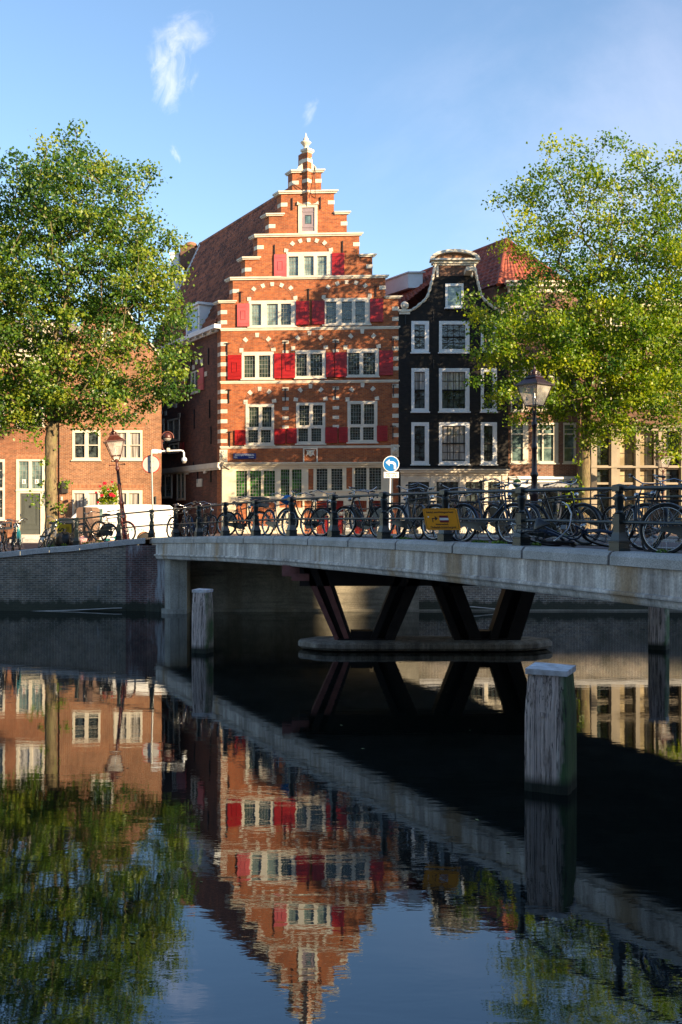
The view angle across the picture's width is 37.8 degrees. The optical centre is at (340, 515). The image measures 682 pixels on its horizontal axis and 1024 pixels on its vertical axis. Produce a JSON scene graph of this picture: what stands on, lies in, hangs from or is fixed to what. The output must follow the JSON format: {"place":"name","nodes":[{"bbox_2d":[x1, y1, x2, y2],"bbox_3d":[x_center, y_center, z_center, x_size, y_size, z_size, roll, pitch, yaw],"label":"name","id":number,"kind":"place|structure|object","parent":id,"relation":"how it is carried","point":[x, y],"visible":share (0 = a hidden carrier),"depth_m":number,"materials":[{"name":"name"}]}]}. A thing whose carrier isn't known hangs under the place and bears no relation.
{"place":"outdoors","nodes":[
{"label":"outdoors","id":0,"kind":"place"},
{"bbox_2d":[161,431,173,449],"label":"hanging lamp","id":1,"kind":"object","parent":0,"point":[167,435],"visible":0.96,"depth_m":44.97,"materials":[{"name":"metal"}]},
{"bbox_2d":[0,533,676,551],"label":"street","id":2,"kind":"structure","parent":0,"point":[30,545],"depth_m":43.95,"materials":[{"name":"grey asphalt"}]},
{"bbox_2d":[0,519,11,551],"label":"bicycle","id":3,"kind":"object","parent":2,"relation":"on","point":[3,533],"visible":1,"depth_m":38.98,"materials":[{"name":"metal"}]},
{"bbox_2d":[6,519,24,550],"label":"bicycle","id":4,"kind":"object","parent":2,"relation":"on","point":[13,540],"visible":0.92,"depth_m":38.66,"materials":[{"name":"black metal"}]},
{"bbox_2d":[7,518,27,549],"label":"bicycle","id":5,"kind":"object","parent":2,"relation":"on","point":[18,534],"visible":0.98,"depth_m":38.40,"materials":[{"name":"teal metal"}]},
{"bbox_2d":[0,320,76,542],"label":"mansard house","id":6,"kind":"structure","parent":2,"relation":"on","point":[22,472],"depth_m":51.00,"materials":[{"name":"brick"}]},
{"bbox_2d":[0,459,4,520],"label":"window","id":7,"kind":"structure","parent":6,"relation":"in","point":[2,461],"depth_m":51.08,"materials":[{"name":"white paint"}]},
{"bbox_2d":[20,493,39,534],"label":"door","id":8,"kind":"structure","parent":6,"relation":"in","point":[31,526],"depth_m":51.03,"materials":[{"name":"grey paint"}]},
{"bbox_2d":[38,516,64,547],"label":"bicycle","id":9,"kind":"object","parent":2,"relation":"on","point":[47,538],"visible":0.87,"depth_m":38.94,"materials":[{"name":"black metal"}]},
{"bbox_2d":[55,529,70,545],"bbox_3d":[-10.935,0.882,39.230,0.659,0.769,0.643,0,0,0],"label":"rubbish bag","id":10,"kind":"object","parent":2,"relation":"on","point":[62,537],"visible":0.81,"depth_m":38.97,"materials":[{"name":"black plastic"}]},
{"bbox_2d":[57,518,74,532],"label":"waste container","id":11,"kind":"object","parent":2,"relation":"on","point":[68,525],"visible":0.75,"depth_m":40.88,"materials":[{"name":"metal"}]},
{"bbox_2d":[79,536,88,543],"bbox_3d":[-10.207,0.980,39.185,0.526,0.402,0.511,0,0,-10],"label":"rubbish bag","id":12,"kind":"object","parent":2,"relation":"on","point":[83,539],"visible":0.5,"depth_m":39.03,"materials":[{"name":"white plastic"}]},
{"bbox_2d":[76,507,99,547],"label":"utility cabinet","id":13,"kind":"object","parent":2,"relation":"on","point":[80,511],"visible":0.57,"depth_m":40.03,"materials":[{"name":"brown paint"}]},
{"bbox_2d":[73,511,116,543],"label":"bicycle","id":14,"kind":"object","parent":2,"relation":"on","point":[105,526],"visible":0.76,"depth_m":38.83,"materials":[{"name":"black metal"}]},
{"bbox_2d":[0,118,203,547],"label":"elm tree","id":15,"kind":"object","parent":2,"relation":"on","point":[24,401],"visible":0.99,"depth_m":39.36,"materials":[{"name":"green plant"}]},
{"bbox_2d":[95,481,118,504],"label":"rose bush","id":16,"kind":"object","parent":2,"relation":"on","point":[103,499],"visible":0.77,"depth_m":49.07,"materials":[{"name":"green plant"}]},
{"bbox_2d":[59,304,161,541],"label":"brick gable house","id":17,"kind":"structure","parent":2,"relation":"on","point":[85,462],"depth_m":50.90,"materials":[{"name":"orange brick"}]},
{"bbox_2d":[71,430,100,460],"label":"window","id":18,"kind":"structure","parent":17,"relation":"in","point":[86,446],"depth_m":50.98,"materials":[{"name":"white paint"}]},
{"bbox_2d":[72,490,141,515],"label":"window","id":19,"kind":"structure","parent":17,"relation":"in","point":[80,498],"depth_m":50.98,"materials":[{"name":"white paint"}]},
{"bbox_2d":[112,430,142,460],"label":"window","id":20,"kind":"structure","parent":17,"relation":"in","point":[132,446],"depth_m":50.98,"materials":[{"name":"white paint"}]},
{"bbox_2d":[91,509,135,541],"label":"bicycle","id":21,"kind":"object","parent":2,"relation":"on","point":[111,531],"visible":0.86,"depth_m":38.67,"materials":[{"name":"black metal"}]},
{"bbox_2d":[103,428,128,539],"bbox_3d":[-8.897,-1.191,40.000,0.836,4.774,0.836,-7,0,-18],"label":"street lamp","id":22,"kind":"object","parent":2,"relation":"on","point":[113,437],"visible":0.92,"depth_m":39.93,"materials":[{"name":"black metal"}]},
{"bbox_2d":[71,504,173,544],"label":"delivery van","id":23,"kind":"object","parent":2,"relation":"on","point":[141,519],"visible":0.23,"depth_m":42.93,"materials":[{"name":"white paint"}]},
{"bbox_2d":[142,450,159,521],"bbox_3d":[-7.413,-0.856,38.798,0.723,3.407,0.168,0,0,0],"label":"no entry sign","id":24,"kind":"object","parent":2,"relation":"on","point":[151,463],"visible":0.95,"depth_m":38.85,"materials":[{"name":"metal"}]},
{"bbox_2d":[152,448,186,462],"bbox_3d":[-6.691,-2.349,38.850,1.362,0.603,0.205,0,0,0],"label":"security camera","id":25,"kind":"object","parent":24,"relation":"attached to","point":[157,451],"visible":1,"depth_m":38.78,"materials":[{"name":"paint"}]},
{"bbox_2d":[152,134,402,536],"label":"step gable house","id":26,"kind":"structure","parent":2,"relation":"on","point":[294,335],"depth_m":48.06,"materials":[{"name":"brick"}]},
{"bbox_2d":[162,474,172,498],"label":"window","id":27,"kind":"structure","parent":26,"relation":"in","point":[167,482],"depth_m":54.54,"materials":[{"name":"black glass"}]},
{"bbox_2d":[167,417,179,442],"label":"window","id":28,"kind":"structure","parent":26,"relation":"in","point":[172,424],"depth_m":53.62,"materials":[{"name":"black glass"}]},
{"bbox_2d":[168,442,178,453],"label":"window","id":29,"kind":"structure","parent":26,"relation":"in","point":[174,446],"depth_m":53.60,"materials":[{"name":"black glass"}]},
{"bbox_2d":[176,473,185,500],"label":"window","id":30,"kind":"structure","parent":26,"relation":"in","point":[180,478],"depth_m":52.72,"materials":[{"name":"white paint"}]},
{"bbox_2d":[190,370,198,394],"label":"window","id":31,"kind":"structure","parent":26,"relation":"in","point":[195,373],"depth_m":51.00,"materials":[{"name":"white paint"}]},
{"bbox_2d":[241,352,274,379],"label":"window","id":32,"kind":"structure","parent":26,"relation":"in","point":[255,365],"depth_m":48.20,"materials":[{"name":"white paint"}]},
{"bbox_2d":[244,404,274,445],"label":"window","id":33,"kind":"structure","parent":26,"relation":"in","point":[259,417],"depth_m":48.19,"materials":[{"name":"white paint"}]},
{"bbox_2d":[247,300,296,327],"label":"window","id":34,"kind":"structure","parent":26,"relation":"in","point":[263,313],"depth_m":48.13,"materials":[{"name":"white paint"}]},
{"bbox_2d":[286,252,332,277],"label":"window","id":35,"kind":"structure","parent":26,"relation":"in","point":[298,263],"depth_m":48.04,"materials":[{"name":"white paint"}]},
{"bbox_2d":[294,350,326,378],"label":"window","id":36,"kind":"structure","parent":26,"relation":"in","point":[309,364],"depth_m":48.04,"materials":[{"name":"white paint"}]},
{"bbox_2d":[295,403,325,444],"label":"window","id":37,"kind":"structure","parent":26,"relation":"in","point":[310,417],"depth_m":48.04,"materials":[{"name":"white paint"}]},
{"bbox_2d":[322,298,371,325],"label":"window","id":38,"kind":"structure","parent":26,"relation":"in","point":[338,311],"depth_m":47.91,"materials":[{"name":"white paint"}]},
{"bbox_2d":[346,401,377,443],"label":"window","id":39,"kind":"structure","parent":26,"relation":"in","point":[361,415],"depth_m":47.89,"materials":[{"name":"white paint"}]},
{"bbox_2d":[346,349,379,377],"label":"window","id":40,"kind":"structure","parent":26,"relation":"in","point":[361,363],"depth_m":47.89,"materials":[{"name":"white paint"}]},
{"bbox_2d":[47,531,677,552],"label":"weeds","id":41,"kind":"object","parent":2,"relation":"on","point":[492,542],"visible":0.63,"depth_m":19.66,"materials":[{"name":"green plant"}]},
{"bbox_2d":[383,456,398,528],"bbox_3d":[1.941,-0.734,38.573,0.631,3.191,0.122,0,0,0],"label":"turn left sign","id":42,"kind":"object","parent":2,"relation":"on","point":[390,464],"visible":0.98,"depth_m":38.52,"materials":[{"name":"metal"}]},
{"bbox_2d":[385,249,510,533],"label":"neck gable house","id":43,"kind":"structure","parent":2,"relation":"on","point":[452,434],"depth_m":47.70,"materials":[{"name":"black brick"}]},
{"bbox_2d":[410,321,429,353],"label":"window","id":44,"kind":"structure","parent":43,"relation":"in","point":[419,329],"depth_m":47.67,"materials":[{"name":"paint"}]},
{"bbox_2d":[410,368,429,412],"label":"window","id":45,"kind":"structure","parent":43,"relation":"in","point":[419,376],"depth_m":47.67,"materials":[{"name":"paint"}]},
{"bbox_2d":[410,422,429,465],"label":"window","id":46,"kind":"structure","parent":43,"relation":"in","point":[419,430],"depth_m":47.67,"materials":[{"name":"paint"}]},
{"bbox_2d":[438,321,469,353],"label":"window","id":47,"kind":"structure","parent":43,"relation":"in","point":[452,334],"depth_m":47.77,"materials":[{"name":"paint"}]},
{"bbox_2d":[444,283,464,308],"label":"window","id":48,"kind":"structure","parent":43,"relation":"in","point":[451,289],"depth_m":47.65,"materials":[{"name":"paint"}]},
{"bbox_2d":[438,368,470,412],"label":"window","id":49,"kind":"structure","parent":43,"relation":"in","point":[453,398],"depth_m":47.77,"materials":[{"name":"paint"}]},
{"bbox_2d":[438,422,470,465],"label":"window","id":50,"kind":"structure","parent":43,"relation":"in","point":[454,437],"depth_m":47.77,"materials":[{"name":"paint"}]},
{"bbox_2d":[481,323,496,353],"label":"window","id":51,"kind":"structure","parent":43,"relation":"in","point":[484,341],"depth_m":47.72,"materials":[{"name":"paint"}]},
{"bbox_2d":[480,368,497,412],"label":"window","id":52,"kind":"structure","parent":43,"relation":"in","point":[483,391],"depth_m":47.67,"materials":[{"name":"paint"}]},
{"bbox_2d":[480,422,497,465],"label":"window","id":53,"kind":"structure","parent":43,"relation":"in","point":[488,429],"depth_m":47.67,"materials":[{"name":"paint"}]},
{"bbox_2d":[422,238,578,532],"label":"brown brick house","id":54,"kind":"structure","parent":2,"relation":"on","point":[556,452],"depth_m":47.90,"materials":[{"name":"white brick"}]},
{"bbox_2d":[510,476,521,487],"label":"pub sign","id":55,"kind":"object","parent":54,"relation":"attached to","point":[517,481],"visible":0.85,"depth_m":45.76,"materials":[{"name":"metal"}]},
{"bbox_2d":[510,423,529,463],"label":"window","id":56,"kind":"structure","parent":54,"relation":"in","point":[519,437],"depth_m":47.96,"materials":[{"name":"white paint"}]},
{"bbox_2d":[511,363,529,411],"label":"window","id":57,"kind":"structure","parent":54,"relation":"in","point":[514,408],"depth_m":47.96,"materials":[{"name":"white paint"}]},
{"bbox_2d":[536,371,557,410],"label":"window","id":58,"kind":"structure","parent":54,"relation":"in","point":[548,371],"depth_m":47.96,"materials":[{"name":"white paint"}]},
{"bbox_2d":[536,423,559,463],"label":"window","id":59,"kind":"structure","parent":54,"relation":"in","point":[547,440],"depth_m":47.95,"materials":[{"name":"white paint"}]},
{"bbox_2d":[562,423,575,463],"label":"window","id":60,"kind":"structure","parent":54,"relation":"in","point":[569,452],"depth_m":47.96,"materials":[{"name":"glass"}]},
{"bbox_2d":[563,365,575,411],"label":"window","id":61,"kind":"structure","parent":54,"relation":"in","point":[569,365],"depth_m":47.96,"materials":[{"name":"white paint"}]},
{"bbox_2d":[453,126,681,533],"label":"elm tree","id":62,"kind":"object","parent":2,"relation":"on","point":[653,329],"visible":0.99,"depth_m":39.85,"materials":[{"name":"green plant"}]},
{"bbox_2d":[575,299,681,533],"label":"stone front house","id":63,"kind":"structure","parent":2,"relation":"on","point":[612,465],"depth_m":47.03,"materials":[{"name":"beige sandstone"},{"name":"dark glass"},{"name":"white paint"}]},
{"bbox_2d":[600,313,621,345],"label":"window","id":64,"kind":"structure","parent":63,"relation":"in","point":[613,323],"depth_m":47.08,"materials":[{"name":"white paint"}]},
{"bbox_2d":[652,447,673,499],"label":"street lamp","id":65,"kind":"object","parent":2,"relation":"on","point":[662,471],"visible":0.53,"depth_m":44.46,"materials":[{"name":"black metal"}]},
{"bbox_2d":[0,611,681,1023],"bbox_3d":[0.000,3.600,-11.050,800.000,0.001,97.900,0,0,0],"label":"water","id":66,"kind":"structure","parent":0,"point":[384,877],"depth_m":11.47,"materials":[{"name":"black liquid"}]},
{"bbox_2d":[0,538,164,611],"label":"quay wall","id":67,"kind":"structure","parent":66,"relation":"in","point":[126,575],"depth_m":37.80,"materials":[{"name":"brick"}]},
{"bbox_2d":[48,608,121,610],"bbox_3d":[-10.934,3.560,37.693,5.284,0.184,0.066,0,0,0],"label":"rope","id":68,"kind":"object","parent":67,"relation":"attached to","point":[84,609],"visible":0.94,"depth_m":37.67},
{"bbox_2d":[191,588,213,653],"bbox_3d":[-3.657,3.264,26.300,0.460,2.672,0.460,0,0,20],"label":"mooring post","id":69,"kind":"object","parent":66,"relation":"in","point":[202,641],"visible":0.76,"depth_m":26.11,"materials":[{"name":"grey wood"}]},
{"bbox_2d":[161,559,418,613],"bbox_3d":[-1.860,2.740,37.360,9.603,3.720,1.480,0,0,0],"label":"bridge abutment","id":70,"kind":"object","parent":66,"relation":"in","point":[242,587],"visible":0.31,"depth_m":37.55,"materials":[{"name":"concrete"}]},
{"bbox_2d":[8,617,600,947],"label":"floating leaves","id":71,"kind":"object","parent":66,"relation":"on","point":[237,866],"visible":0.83,"depth_m":10.21,"materials":[{"name":"green plant"}]},
{"bbox_2d":[282,565,552,651],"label":"bridge pier","id":72,"kind":"structure","parent":66,"relation":"in","point":[504,632],"depth_m":26.70,"materials":[{"name":"metal"}]},
{"bbox_2d":[149,533,681,610],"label":"bridge","id":73,"kind":"structure","parent":72,"relation":"on","point":[633,576],"depth_m":19.29,"materials":[{"name":"concrete"}]},
{"bbox_2d":[166,504,190,536],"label":"bicycle","id":74,"kind":"object","parent":73,"relation":"on","point":[180,529],"visible":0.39,"depth_m":37.02,"materials":[{"name":"metal"}]},
{"bbox_2d":[175,502,194,536],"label":"bicycle","id":75,"kind":"object","parent":73,"relation":"on","point":[189,526],"visible":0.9,"depth_m":36.21,"materials":[{"name":"black metal"}]},
{"bbox_2d":[193,501,213,535],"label":"bicycle","id":76,"kind":"object","parent":73,"relation":"on","point":[206,518],"visible":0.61,"depth_m":34.74,"materials":[{"name":"metal"}]},
{"bbox_2d":[194,501,217,535],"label":"bicycle","id":77,"kind":"object","parent":73,"relation":"on","point":[213,515],"visible":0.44,"depth_m":35.21,"materials":[{"name":"black metal"}]},
{"bbox_2d":[231,499,252,535],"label":"bicycle","id":78,"kind":"object","parent":73,"relation":"on","point":[243,528],"visible":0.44,"depth_m":32.91,"materials":[{"name":"black metal"}]},
{"bbox_2d":[216,496,269,535],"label":"bicycle","id":79,"kind":"object","parent":73,"relation":"on","point":[232,516],"visible":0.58,"depth_m":31.61,"materials":[{"name":"metal"}]},
{"bbox_2d":[261,493,295,535],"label":"bicycle","id":80,"kind":"object","parent":73,"relation":"on","point":[272,524],"visible":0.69,"depth_m":29.50,"materials":[{"name":"black metal"}]},
{"bbox_2d":[276,490,331,536],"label":"bicycle","id":81,"kind":"object","parent":73,"relation":"on","point":[322,511],"visible":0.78,"depth_m":27.30,"materials":[{"name":"black metal"}]},
{"bbox_2d":[300,490,338,535],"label":"bicycle","id":82,"kind":"object","parent":73,"relation":"on","point":[307,508],"visible":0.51,"depth_m":27.77,"materials":[{"name":"black metal"}]},
{"bbox_2d":[40,484,681,550],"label":"bridge railing","id":83,"kind":"object","parent":73,"relation":"on","point":[619,540],"visible":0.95,"depth_m":21.98,"materials":[{"name":"black metal"}]},
{"bbox_2d":[347,486,378,537],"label":"bicycle","id":84,"kind":"object","parent":73,"relation":"on","point":[359,525],"visible":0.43,"depth_m":25.36,"materials":[{"name":"black metal"}]},
{"bbox_2d":[336,486,394,537],"bbox_3d":[0.556,-0.075,24.452,2.092,1.275,0.752,0,-6,44],"label":"bicycle","id":85,"kind":"object","parent":73,"relation":"on","point":[370,524],"visible":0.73,"depth_m":24.40,"materials":[{"name":"black metal"}]},
{"bbox_2d":[396,485,427,539],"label":"bicycle","id":86,"kind":"object","parent":73,"relation":"on","point":[418,509],"visible":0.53,"depth_m":23.20,"materials":[{"name":"black metal"}]},
{"bbox_2d":[386,483,441,539],"bbox_3d":[1.670,-0.080,22.558,0.752,1.275,2.092,9,-6,-41],"label":"bicycle","id":87,"kind":"object","parent":73,"relation":"on","point":[406,524],"visible":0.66,"depth_m":22.61,"materials":[{"name":"black metal"}]},
{"bbox_2d":[432,483,473,539],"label":"bicycle","id":88,"kind":"object","parent":73,"relation":"on","point":[464,510],"visible":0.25,"depth_m":21.65,"materials":[{"name":"black metal"}]},
{"bbox_2d":[449,493,479,533],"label":"bicycle","id":89,"kind":"object","parent":73,"relation":"on","point":[455,505],"visible":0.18,"depth_m":29.94,"materials":[{"name":"black metal"}]},
{"bbox_2d":[467,493,510,534],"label":"bicycle","id":90,"kind":"object","parent":73,"relation":"on","point":[478,510],"visible":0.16,"depth_m":29.95,"materials":[{"name":"black metal"}]},
{"bbox_2d":[450,478,530,543],"bbox_3d":[2.938,-0.074,19.947,2.092,1.275,0.752,0,-7,45],"label":"bicycle","id":91,"kind":"object","parent":73,"relation":"on","point":[480,526],"visible":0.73,"depth_m":19.93,"materials":[{"name":"black metal"}]},
{"bbox_2d":[483,493,517,534],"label":"bicycle","id":92,"kind":"object","parent":73,"relation":"on","point":[512,511],"visible":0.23,"depth_m":28.65,"materials":[{"name":"black metal"}]},
{"bbox_2d":[483,479,540,543],"bbox_3d":[3.432,-0.076,20.185,0.752,1.275,2.092,-5,2,-23],"label":"bicycle","id":93,"kind":"object","parent":73,"relation":"on","point":[492,508],"visible":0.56,"depth_m":20.40,"materials":[{"name":"black metal"}]},
{"bbox_2d":[343,495,681,534],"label":"bridge railing","id":94,"kind":"object","parent":73,"relation":"on","point":[554,509],"visible":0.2,"depth_m":28.05,"materials":[{"name":"black metal"}]},
{"bbox_2d":[423,508,460,529],"bbox_3d":[2.063,0.065,19.827,0.769,0.427,0.498,0,0,21],"label":"diversion sign","id":95,"kind":"object","parent":94,"relation":"hanging from","point":[441,519],"visible":1,"depth_m":19.59,"materials":[{"name":"yellow metal"}]},
{"bbox_2d":[513,364,555,527],"bbox_3d":[5.572,-1.899,28.700,0.864,4.937,0.864,0,0,-42],"label":"street lamp","id":96,"kind":"object","parent":73,"relation":"on","point":[533,379],"visible":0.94,"depth_m":28.63,"materials":[{"name":"black metal"}]},
{"bbox_2d":[530,492,584,536],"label":"bicycle","id":97,"kind":"object","parent":73,"relation":"on","point":[562,514],"visible":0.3,"depth_m":26.68,"materials":[{"name":"black metal"}]},
{"bbox_2d":[526,479,600,544],"bbox_3d":[4.264,-0.069,19.649,0.752,1.275,2.092,-8,5,-38],"label":"bicycle","id":98,"kind":"object","parent":73,"relation":"on","point":[554,526],"visible":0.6,"depth_m":19.39,"materials":[{"name":"black metal"}]},
{"bbox_2d":[516,501,612,547],"bbox_3d":[3.972,0.311,17.511,2.092,0.752,1.275,0,-22,44],"label":"bicycle","id":99,"kind":"object","parent":73,"relation":"on","point":[537,530],"visible":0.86,"depth_m":17.57,"materials":[{"name":"black metal"}]},
{"bbox_2d":[578,491,642,537],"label":"bicycle","id":100,"kind":"object","parent":73,"relation":"on","point":[585,510],"visible":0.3,"depth_m":25.14,"materials":[{"name":"black metal"}]},
{"bbox_2d":[602,485,674,538],"bbox_3d":[7.020,-0.082,23.663,0.752,1.275,2.092,-7,4,-35],"label":"bicycle","id":101,"kind":"object","parent":73,"relation":"on","point":[607,509],"visible":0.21,"depth_m":23.74,"materials":[{"name":"black metal"}]},
{"bbox_2d":[623,474,673,551],"bbox_3d":[4.994,-0.023,16.470,0.752,1.275,2.092,16,-1,-5],"label":"bicycle","id":102,"kind":"object","parent":73,"relation":"on","point":[634,508],"visible":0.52,"depth_m":16.19,"materials":[{"name":"black metal"}]},
{"bbox_2d":[626,474,681,549],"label":"bicycle","id":103,"kind":"object","parent":73,"relation":"on","point":[641,506],"visible":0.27,"depth_m":16.95,"materials":[{"name":"black metal"}]},
{"bbox_2d":[639,484,681,552],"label":"bicycle","id":104,"kind":"object","parent":73,"relation":"on","point":[676,530],"visible":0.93,"depth_m":15.46,"materials":[{"name":"black metal"}]},
{"bbox_2d":[419,586,679,610],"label":"quay wall","id":105,"kind":"structure","parent":66,"relation":"in","point":[482,596],"depth_m":37.70,"materials":[{"name":"brick"}]},
{"bbox_2d":[524,662,576,794],"bbox_3d":[2.780,3.294,13.196,0.610,2.612,0.619,0,0,25],"label":"mooring post","id":106,"kind":"object","parent":66,"relation":"in","point":[550,762],"visible":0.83,"depth_m":12.95,"materials":[{"name":"grey wood"}]},
{"bbox_2d":[648,607,669,649],"bbox_3d":[8.618,3.119,27.000,0.500,2.962,0.500,0,0,30],"label":"mooring post","id":107,"kind":"object","parent":66,"relation":"in","point":[658,628],"visible":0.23,"depth_m":26.80,"materials":[{"name":"grey wood"}]},
{"bbox_2d":[0,0,681,549],"label":"sky","id":108,"kind":"structure","parent":0,"point":[411,110],"materials":[{"name":"blue"}]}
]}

